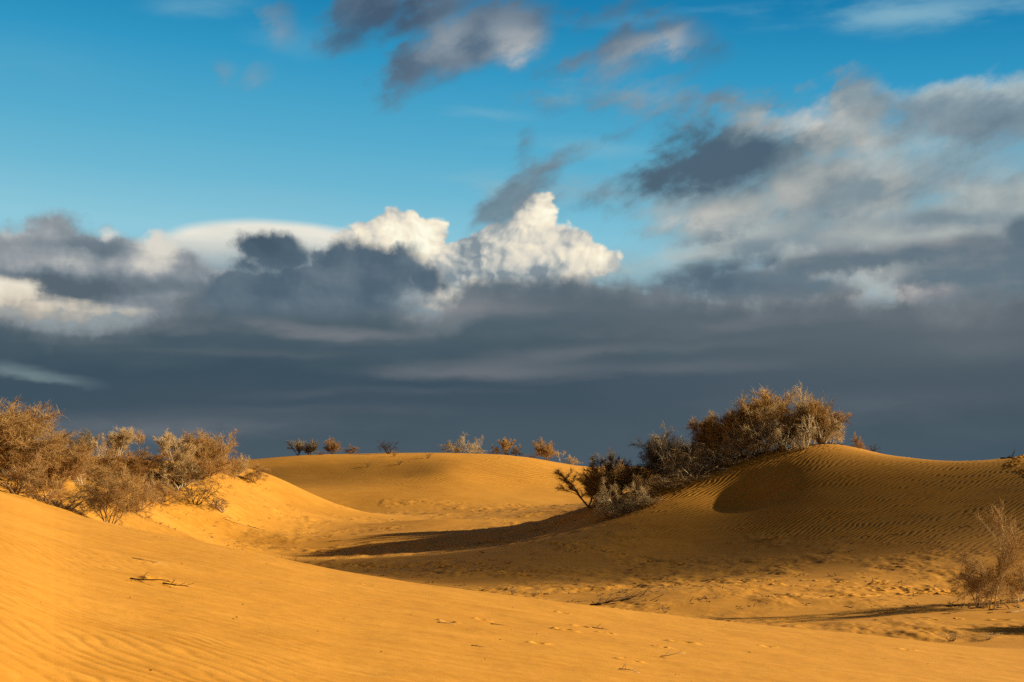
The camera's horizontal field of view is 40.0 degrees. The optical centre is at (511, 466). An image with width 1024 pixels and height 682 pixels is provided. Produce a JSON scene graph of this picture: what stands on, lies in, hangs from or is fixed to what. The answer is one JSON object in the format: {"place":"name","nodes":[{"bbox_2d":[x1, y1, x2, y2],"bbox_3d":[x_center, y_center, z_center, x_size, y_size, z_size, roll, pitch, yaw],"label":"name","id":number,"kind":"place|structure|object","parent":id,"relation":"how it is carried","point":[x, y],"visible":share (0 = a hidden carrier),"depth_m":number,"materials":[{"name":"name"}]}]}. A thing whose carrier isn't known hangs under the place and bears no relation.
{"place":"outdoors","nodes":[
{"label":"outdoors","id":0,"kind":"place"},
{"bbox_2d":[0,458,298,542],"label":"dune","id":1,"kind":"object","parent":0,"point":[186,520],"visible":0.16,"depth_m":96.40,"materials":[{"name":"sand"}]},
{"bbox_2d":[0,459,47,494],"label":"dry shrub","id":2,"kind":"object","parent":1,"relation":"on","point":[9,487],"visible":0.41,"depth_m":48.33,"materials":[{"name":"brown plant"}]},
{"bbox_2d":[0,467,56,492],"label":"dry shrub","id":3,"kind":"object","parent":1,"relation":"on","point":[15,483],"visible":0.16,"depth_m":50.01,"materials":[{"name":"brown plant"}]},
{"bbox_2d":[0,449,74,504],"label":"dry shrub","id":4,"kind":"object","parent":1,"relation":"on","point":[48,485],"visible":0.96,"depth_m":47.26,"materials":[{"name":"brown plant"}]},
{"bbox_2d":[0,396,81,480],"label":"dry shrub","id":5,"kind":"object","parent":1,"relation":"on","point":[17,447],"visible":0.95,"depth_m":52.31,"materials":[{"name":"brown plant"}]},
{"bbox_2d":[20,425,109,485],"bbox_3d":[-17.734,-0.411,54.513,3.095,2.622,4.271,0,0,10],"label":"dry shrub","id":6,"kind":"object","parent":1,"relation":"on","point":[68,465],"visible":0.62,"depth_m":54.63,"materials":[{"name":"brown plant"}]},
{"bbox_2d":[44,430,97,479],"bbox_3d":[-20.451,-0.587,64.366,3.139,2.464,4.588,0,0,-22],"label":"dry shrub","id":7,"kind":"object","parent":1,"relation":"on","point":[77,446],"visible":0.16,"depth_m":64.18,"materials":[{"name":"brown plant"}]},
{"bbox_2d":[39,482,116,514],"bbox_3d":[-15.856,1.167,49.870,3.232,1.248,2.884,0,0,13],"label":"dry shrub","id":8,"kind":"object","parent":1,"relation":"on","point":[54,501],"visible":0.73,"depth_m":49.95,"materials":[{"name":"brown plant"}]},
{"bbox_2d":[69,465,96,484],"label":"dry shrub","id":9,"kind":"object","parent":1,"relation":"on","point":[80,478],"visible":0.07,"depth_m":67.80,"materials":[{"name":"brown plant"}]},
{"bbox_2d":[66,427,103,455],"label":"dry shrub","id":10,"kind":"object","parent":1,"relation":"on","point":[88,435],"visible":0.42,"depth_m":80.19,"materials":[{"name":"brown plant"}]},
{"bbox_2d":[80,432,114,458],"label":"dry shrub","id":11,"kind":"object","parent":1,"relation":"on","point":[97,446],"visible":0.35,"depth_m":79.26,"materials":[{"name":"beige plant"}]},
{"bbox_2d":[62,454,157,525],"bbox_3d":[-14.944,0.871,52.016,4.089,2.990,4.050,0,0,3],"label":"dry shrub","id":12,"kind":"object","parent":1,"relation":"on","point":[120,490],"visible":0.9,"depth_m":51.56,"materials":[{"name":"brown plant"}]},
{"bbox_2d":[85,444,136,481],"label":"dry shrub","id":13,"kind":"object","parent":1,"relation":"on","point":[108,460],"visible":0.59,"depth_m":73.92,"materials":[{"name":"brown plant"}]},
{"bbox_2d":[102,425,137,460],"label":"dry shrub","id":14,"kind":"object","parent":1,"relation":"on","point":[117,439],"visible":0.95,"depth_m":97.55,"materials":[{"name":"beige plant"}]},
{"bbox_2d":[96,471,145,486],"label":"dry shrub","id":15,"kind":"object","parent":1,"relation":"on","point":[119,479],"visible":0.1,"depth_m":73.72,"materials":[{"name":"brown plant"}]},
{"bbox_2d":[130,426,144,455],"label":"dry shrub","id":16,"kind":"object","parent":1,"relation":"on","point":[141,437],"visible":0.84,"depth_m":100.03,"materials":[{"name":"beige plant"}]},
{"bbox_2d":[97,462,182,514],"bbox_3d":[-16.401,0.952,60.777,3.521,2.381,3.097,0,0,-40],"label":"dry shrub","id":17,"kind":"object","parent":1,"relation":"on","point":[150,491],"visible":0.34,"depth_m":60.96,"materials":[{"name":"brown plant"}]},
{"bbox_2d":[112,447,175,476],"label":"dry shrub","id":18,"kind":"object","parent":1,"relation":"on","point":[133,467],"visible":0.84,"depth_m":94.61,"materials":[{"name":"brown plant"}]},
{"bbox_2d":[139,471,165,502],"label":"dry shrub","id":19,"kind":"object","parent":1,"relation":"on","point":[150,479],"visible":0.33,"depth_m":87.90,"materials":[{"name":"brown plant"}]},
{"bbox_2d":[138,449,172,475],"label":"dry shrub","id":20,"kind":"object","parent":1,"relation":"on","point":[160,465],"visible":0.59,"depth_m":96.50,"materials":[{"name":"brown plant"}]},
{"bbox_2d":[148,473,194,501],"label":"dry shrub","id":21,"kind":"object","parent":1,"relation":"on","point":[166,492],"visible":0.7,"depth_m":91.83,"materials":[{"name":"brown plant"}]},
{"bbox_2d":[152,429,202,468],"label":"dry shrub","id":22,"kind":"object","parent":1,"relation":"on","point":[167,442],"visible":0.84,"depth_m":100.95,"materials":[{"name":"beige plant"}]},
{"bbox_2d":[151,465,204,490],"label":"dry shrub","id":23,"kind":"object","parent":1,"relation":"on","point":[170,484],"visible":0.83,"depth_m":96.02,"materials":[{"name":"brown plant"}]},
{"bbox_2d":[151,448,210,486],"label":"dry shrub","id":24,"kind":"object","parent":1,"relation":"on","point":[188,467],"visible":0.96,"depth_m":97.11,"materials":[{"name":"brown plant"}]},
{"bbox_2d":[154,467,222,486],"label":"dry shrub","id":25,"kind":"object","parent":1,"relation":"on","point":[198,477],"visible":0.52,"depth_m":97.67,"materials":[{"name":"brown plant"}]},
{"bbox_2d":[171,477,232,508],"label":"dry shrub","id":26,"kind":"object","parent":1,"relation":"on","point":[207,490],"visible":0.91,"depth_m":95.11,"materials":[{"name":"brown plant"}]},
{"bbox_2d":[180,427,247,481],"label":"dry shrub","id":27,"kind":"object","parent":1,"relation":"on","point":[208,451],"visible":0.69,"depth_m":107.50,"materials":[{"name":"brown plant"}]},
{"bbox_2d":[208,497,232,512],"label":"dry shrub","id":28,"kind":"object","parent":1,"relation":"on","point":[221,506],"visible":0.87,"depth_m":97.26,"materials":[{"name":"beige plant"}]},
{"bbox_2d":[208,443,238,477],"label":"dry shrub","id":29,"kind":"object","parent":1,"relation":"on","point":[222,459],"visible":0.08,"depth_m":112.19,"materials":[{"name":"brown plant"}]},
{"bbox_2d":[226,455,250,476],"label":"dry shrub","id":30,"kind":"object","parent":1,"relation":"on","point":[244,467],"visible":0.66,"depth_m":123.64,"materials":[{"name":"beige plant"}]},
{"bbox_2d":[244,462,270,482],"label":"dry shrub","id":31,"kind":"object","parent":1,"relation":"on","point":[259,471],"visible":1,"depth_m":126.01,"materials":[{"name":"brown plant"}]},
{"bbox_2d":[227,453,657,499],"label":"dune","id":32,"kind":"structure","parent":0,"point":[459,476],"depth_m":167.54,"materials":[{"name":"sand"}]},
{"bbox_2d":[286,438,305,455],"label":"dry shrub","id":33,"kind":"object","parent":32,"relation":"on","point":[298,445],"visible":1,"depth_m":190.01,"materials":[{"name":"beige plant"}]},
{"bbox_2d":[303,439,318,453],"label":"dry shrub","id":34,"kind":"object","parent":32,"relation":"on","point":[312,447],"visible":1,"depth_m":189.56,"materials":[{"name":"brown plant"}]},
{"bbox_2d":[323,436,342,453],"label":"dry shrub","id":35,"kind":"object","parent":32,"relation":"on","point":[333,447],"visible":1,"depth_m":189.54,"materials":[{"name":"brown plant"}]},
{"bbox_2d":[345,444,358,453],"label":"dry shrub","id":36,"kind":"object","parent":32,"relation":"on","point":[351,451],"visible":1,"depth_m":189.85,"materials":[{"name":"brown plant"}]},
{"bbox_2d":[377,439,398,453],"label":"dry shrub","id":37,"kind":"object","parent":32,"relation":"on","point":[389,450],"visible":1,"depth_m":187.01,"materials":[{"name":"brown plant"}]},
{"bbox_2d":[440,441,469,452],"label":"dry shrub","id":38,"kind":"object","parent":32,"relation":"on","point":[449,445],"visible":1,"depth_m":190.54,"materials":[{"name":"brown plant"}]},
{"bbox_2d":[454,431,483,453],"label":"dry shrub","id":39,"kind":"object","parent":32,"relation":"on","point":[468,444],"visible":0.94,"depth_m":191.07,"materials":[{"name":"beige plant"}]},
{"bbox_2d":[463,448,487,453],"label":"dry shrub","id":40,"kind":"object","parent":32,"relation":"on","point":[479,451],"visible":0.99,"depth_m":188.19,"materials":[{"name":"brown plant"}]},
{"bbox_2d":[488,446,503,453],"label":"dry shrub","id":41,"kind":"object","parent":32,"relation":"on","point":[496,449],"visible":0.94,"depth_m":190.71,"materials":[{"name":"brown plant"}]},
{"bbox_2d":[497,437,515,454],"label":"dry shrub","id":42,"kind":"object","parent":32,"relation":"on","point":[505,445],"visible":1,"depth_m":190.49,"materials":[{"name":"brown plant"}]},
{"bbox_2d":[508,444,523,455],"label":"dry shrub","id":43,"kind":"object","parent":32,"relation":"on","point":[515,450],"visible":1,"depth_m":190.89,"materials":[{"name":"brown plant"}]},
{"bbox_2d":[530,437,556,459],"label":"dry shrub","id":44,"kind":"object","parent":32,"relation":"on","point":[547,451],"visible":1,"depth_m":190.62,"materials":[{"name":"brown plant"}]},
{"bbox_2d":[554,450,565,460],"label":"dry shrub","id":45,"kind":"object","parent":32,"relation":"on","point":[557,453],"visible":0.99,"depth_m":192.00,"materials":[{"name":"brown plant"}]},
{"bbox_2d":[565,455,581,464],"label":"dry shrub","id":46,"kind":"object","parent":32,"relation":"on","point":[572,460],"visible":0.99,"depth_m":192.76,"materials":[{"name":"beige plant"}]},
{"bbox_2d":[0,492,1023,681],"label":"foreground dune","id":47,"kind":"structure","parent":0,"point":[87,619],"depth_m":17.12,"materials":[{"name":"sand"}]},
{"bbox_2d":[130,572,176,583],"bbox_3d":[-4.226,1.304,16.475,0.640,0.143,0.146,0,0,17],"label":"dead branch","id":48,"kind":"object","parent":47,"relation":"on","point":[146,579],"visible":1,"depth_m":16.55,"materials":[{"name":"brown wood"}]},
{"bbox_2d":[162,579,193,586],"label":"dead branch","id":49,"kind":"object","parent":47,"relation":"on","point":[175,584],"visible":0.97,"depth_m":16.78,"materials":[{"name":"brown wood"}]},
{"bbox_2d":[0,0,1023,466],"label":"sky","id":50,"kind":"structure","parent":0,"point":[584,227],"materials":[{"name":"blue"}]},
{"bbox_2d":[192,467,1023,645],"bbox_3d":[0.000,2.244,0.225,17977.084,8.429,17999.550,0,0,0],"label":"sand flat","id":51,"kind":"structure","parent":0,"point":[600,564],"depth_m":60.06,"materials":[{"name":"sand"}]},
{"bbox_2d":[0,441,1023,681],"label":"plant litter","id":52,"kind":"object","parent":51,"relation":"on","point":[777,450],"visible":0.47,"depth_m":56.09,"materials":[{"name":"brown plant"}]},
{"bbox_2d":[590,589,645,604],"bbox_3d":[3.473,4.115,44.593,1.717,0.541,1.211,0,0,24],"label":"brush pile","id":53,"kind":"object","parent":51,"relation":"on","point":[626,598],"visible":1,"depth_m":44.56,"materials":[{"name":"brown wood"}]},
{"bbox_2d":[656,604,672,612],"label":"dry grass tuft","id":54,"kind":"object","parent":51,"relation":"on","point":[663,607],"visible":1,"depth_m":41.74,"materials":[{"name":"brown plant"}]},
{"bbox_2d":[935,631,971,641],"bbox_3d":[10.749,4.119,33.945,0.733,0.225,1.594,0,0,-21],"label":"dry grass tuft","id":55,"kind":"object","parent":51,"relation":"on","point":[953,639],"visible":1,"depth_m":34.04,"materials":[{"name":"brown plant"}]},
{"bbox_2d":[947,548,1018,607],"bbox_3d":[13.709,3.275,41.383,2.248,1.871,2.255,0,0,-43],"label":"dry shrub","id":56,"kind":"object","parent":51,"relation":"on","point":[975,585],"visible":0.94,"depth_m":41.17,"materials":[{"name":"brown plant"}]},
{"bbox_2d":[978,633,1002,639],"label":"dry grass tuft","id":57,"kind":"object","parent":51,"relation":"on","point":[987,636],"visible":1,"depth_m":33.99,"materials":[{"name":"brown plant"}]},
{"bbox_2d":[973,497,1023,608],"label":"dry shrub","id":58,"kind":"object","parent":51,"relation":"on","point":[1009,554],"visible":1,"depth_m":40.58,"materials":[{"name":"brown plant"}]},
{"bbox_2d":[996,559,1023,600],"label":"dry shrub","id":59,"kind":"object","parent":51,"relation":"on","point":[1020,580],"visible":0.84,"depth_m":42.59,"materials":[{"name":"brown plant"}]},
{"bbox_2d":[555,444,1023,563],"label":"rippled dune","id":60,"kind":"structure","parent":0,"point":[832,494],"depth_m":74.14,"materials":[{"name":"brown sand"}]},
{"bbox_2d":[551,463,614,507],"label":"dry shrub","id":61,"kind":"object","parent":60,"relation":"on","point":[591,482],"visible":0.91,"depth_m":87.29,"materials":[{"name":"brown plant"}]},
{"bbox_2d":[581,482,612,502],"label":"dry shrub","id":62,"kind":"object","parent":60,"relation":"on","point":[594,497],"visible":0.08,"depth_m":89.27,"materials":[{"name":"brown plant"}]},
{"bbox_2d":[591,476,634,518],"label":"dry shrub","id":63,"kind":"object","parent":60,"relation":"on","point":[602,502],"visible":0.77,"depth_m":80.58,"materials":[{"name":"brown plant"}]},
{"bbox_2d":[597,501,635,517],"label":"dry shrub","id":64,"kind":"object","parent":60,"relation":"on","point":[607,511],"visible":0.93,"depth_m":79.81,"materials":[{"name":"brown plant"}]},
{"bbox_2d":[583,448,652,493],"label":"dry shrub","id":65,"kind":"object","parent":60,"relation":"on","point":[609,463],"visible":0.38,"depth_m":95.92,"materials":[{"name":"brown plant"}]},
{"bbox_2d":[599,459,642,499],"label":"dry shrub","id":66,"kind":"object","parent":60,"relation":"on","point":[619,466],"visible":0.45,"depth_m":92.64,"materials":[{"name":"brown plant"}]},
{"bbox_2d":[599,491,657,513],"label":"dry shrub","id":67,"kind":"object","parent":60,"relation":"on","point":[630,505],"visible":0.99,"depth_m":79.80,"materials":[{"name":"brown plant"}]},
{"bbox_2d":[616,463,651,487],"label":"dry shrub","id":68,"kind":"object","parent":60,"relation":"on","point":[628,480],"visible":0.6,"depth_m":91.44,"materials":[{"name":"brown plant"}]},
{"bbox_2d":[629,480,650,504],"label":"dry shrub","id":69,"kind":"object","parent":60,"relation":"on","point":[639,494],"visible":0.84,"depth_m":81.48,"materials":[{"name":"beige plant"}]},
{"bbox_2d":[623,494,666,506],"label":"dry shrub","id":70,"kind":"object","parent":60,"relation":"on","point":[649,499],"visible":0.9,"depth_m":80.69,"materials":[{"name":"brown plant"}]},
{"bbox_2d":[626,475,667,495],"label":"dry shrub","id":71,"kind":"object","parent":60,"relation":"on","point":[649,488],"visible":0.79,"depth_m":83.32,"materials":[{"name":"brown plant"}]},
{"bbox_2d":[622,462,683,481],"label":"dry shrub","id":72,"kind":"object","parent":60,"relation":"on","point":[659,472],"visible":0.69,"depth_m":87.23,"materials":[{"name":"brown plant"}]},
{"bbox_2d":[627,429,691,480],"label":"dry shrub","id":73,"kind":"object","parent":60,"relation":"on","point":[667,446],"visible":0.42,"depth_m":94.89,"materials":[{"name":"brown plant"}]},
{"bbox_2d":[639,423,690,477],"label":"dry shrub","id":74,"kind":"object","parent":60,"relation":"on","point":[659,440],"visible":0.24,"depth_m":95.11,"materials":[{"name":"brown plant"}]},
{"bbox_2d":[649,443,700,479],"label":"dry shrub","id":75,"kind":"object","parent":60,"relation":"on","point":[675,462],"visible":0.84,"depth_m":85.46,"materials":[{"name":"brown plant"}]},
{"bbox_2d":[643,469,708,488],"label":"dry shrub","id":76,"kind":"object","parent":60,"relation":"on","point":[665,481],"visible":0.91,"depth_m":83.50,"materials":[{"name":"brown plant"}]},
{"bbox_2d":[660,447,709,475],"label":"dry shrub","id":77,"kind":"object","parent":60,"relation":"on","point":[684,454],"visible":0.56,"depth_m":85.70,"materials":[{"name":"brown plant"}]},
{"bbox_2d":[667,442,712,470],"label":"dry shrub","id":78,"kind":"object","parent":60,"relation":"on","point":[676,456],"visible":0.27,"depth_m":92.57,"materials":[{"name":"brown plant"}]},
{"bbox_2d":[670,437,716,466],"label":"dry shrub","id":79,"kind":"object","parent":60,"relation":"on","point":[691,448],"visible":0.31,"depth_m":92.01,"materials":[{"name":"brown plant"}]},
{"bbox_2d":[659,458,735,481],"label":"dry shrub","id":80,"kind":"object","parent":60,"relation":"on","point":[694,472],"visible":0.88,"depth_m":84.11,"materials":[{"name":"brown plant"}]},
{"bbox_2d":[681,411,739,457],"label":"dry shrub","id":81,"kind":"object","parent":60,"relation":"on","point":[712,437],"visible":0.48,"depth_m":90.63,"materials":[{"name":"brown plant"}]},
{"bbox_2d":[685,410,736,464],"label":"dry shrub","id":82,"kind":"object","parent":60,"relation":"on","point":[697,435],"visible":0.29,"depth_m":91.27,"materials":[{"name":"brown plant"}]},
{"bbox_2d":[691,441,736,468],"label":"dry shrub","id":83,"kind":"object","parent":60,"relation":"on","point":[705,458],"visible":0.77,"depth_m":86.01,"materials":[{"name":"brown plant"}]},
{"bbox_2d":[709,426,747,458],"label":"dry shrub","id":84,"kind":"object","parent":60,"relation":"on","point":[734,433],"visible":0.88,"depth_m":87.63,"materials":[{"name":"brown plant"}]},
{"bbox_2d":[693,446,764,464],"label":"dry shrub","id":85,"kind":"object","parent":60,"relation":"on","point":[715,459],"visible":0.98,"depth_m":85.53,"materials":[{"name":"brown plant"}]},
{"bbox_2d":[716,411,765,455],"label":"dry shrub","id":86,"kind":"object","parent":60,"relation":"on","point":[736,424],"visible":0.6,"depth_m":88.41,"materials":[{"name":"brown plant"}]},
{"bbox_2d":[719,401,762,457],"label":"dry shrub","id":87,"kind":"object","parent":60,"relation":"on","point":[740,414],"visible":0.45,"depth_m":89.69,"materials":[{"name":"brown plant"}]},
{"bbox_2d":[718,420,775,458],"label":"dry shrub","id":88,"kind":"object","parent":60,"relation":"on","point":[751,446],"visible":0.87,"depth_m":86.81,"materials":[{"name":"brown plant"}]},
{"bbox_2d":[732,418,785,454],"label":"dry shrub","id":89,"kind":"object","parent":60,"relation":"on","point":[759,430],"visible":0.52,"depth_m":87.69,"materials":[{"name":"brown plant"}]},
{"bbox_2d":[728,386,794,451],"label":"dry shrub","id":90,"kind":"object","parent":60,"relation":"on","point":[765,401],"visible":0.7,"depth_m":90.06,"materials":[{"name":"brown plant"}]},
{"bbox_2d":[740,398,786,452],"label":"dry shrub","id":91,"kind":"object","parent":60,"relation":"on","point":[762,429],"visible":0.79,"depth_m":87.23,"materials":[{"name":"brown plant"}]},
{"bbox_2d":[755,394,802,448],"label":"dry shrub","id":92,"kind":"object","parent":60,"relation":"on","point":[784,412],"visible":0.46,"depth_m":88.52,"materials":[{"name":"brown plant"}]},
{"bbox_2d":[762,418,807,450],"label":"dry shrub","id":93,"kind":"object","parent":60,"relation":"on","point":[783,448],"visible":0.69,"depth_m":86.68,"materials":[{"name":"brown plant"}]},
{"bbox_2d":[765,422,808,452],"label":"dry shrub","id":94,"kind":"object","parent":60,"relation":"on","point":[792,444],"visible":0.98,"depth_m":85.56,"materials":[{"name":"brown plant"}]},
{"bbox_2d":[785,381,813,437],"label":"dry shrub","id":95,"kind":"object","parent":60,"relation":"on","point":[800,410],"visible":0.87,"depth_m":88.19,"materials":[{"name":"brown plant"}]},
{"bbox_2d":[782,397,826,446],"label":"dry shrub","id":96,"kind":"object","parent":60,"relation":"on","point":[794,427],"visible":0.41,"depth_m":88.13,"materials":[{"name":"brown plant"}]},
{"bbox_2d":[794,409,822,448],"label":"dry shrub","id":97,"kind":"object","parent":60,"relation":"on","point":[809,431],"visible":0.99,"depth_m":85.05,"materials":[{"name":"beige plant"}]},
{"bbox_2d":[794,400,838,444],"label":"dry shrub","id":98,"kind":"object","parent":60,"relation":"on","point":[820,415],"visible":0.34,"depth_m":87.69,"materials":[{"name":"brown plant"}]},
{"bbox_2d":[793,394,853,443],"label":"dry shrub","id":99,"kind":"object","parent":60,"relation":"on","point":[813,407],"visible":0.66,"depth_m":87.69,"materials":[{"name":"beige plant"}]},
{"bbox_2d":[813,390,851,443],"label":"dry shrub","id":100,"kind":"object","parent":60,"relation":"on","point":[830,412],"visible":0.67,"depth_m":87.42,"materials":[{"name":"brown plant"}]},
{"bbox_2d":[819,413,847,443],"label":"dry shrub","id":101,"kind":"object","parent":60,"relation":"on","point":[832,432],"visible":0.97,"depth_m":86.78,"materials":[{"name":"brown plant"}]},
{"bbox_2d":[849,432,868,449],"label":"dry shrub","id":102,"kind":"object","parent":60,"relation":"on","point":[859,445],"visible":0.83,"depth_m":90.86,"materials":[{"name":"brown plant"}]},
{"bbox_2d":[1000,450,1014,458],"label":"dead branch","id":103,"kind":"object","parent":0,"point":[1009,456],"visible":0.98,"depth_m":83.00,"materials":[{"name":"brown wood"}]}
]}

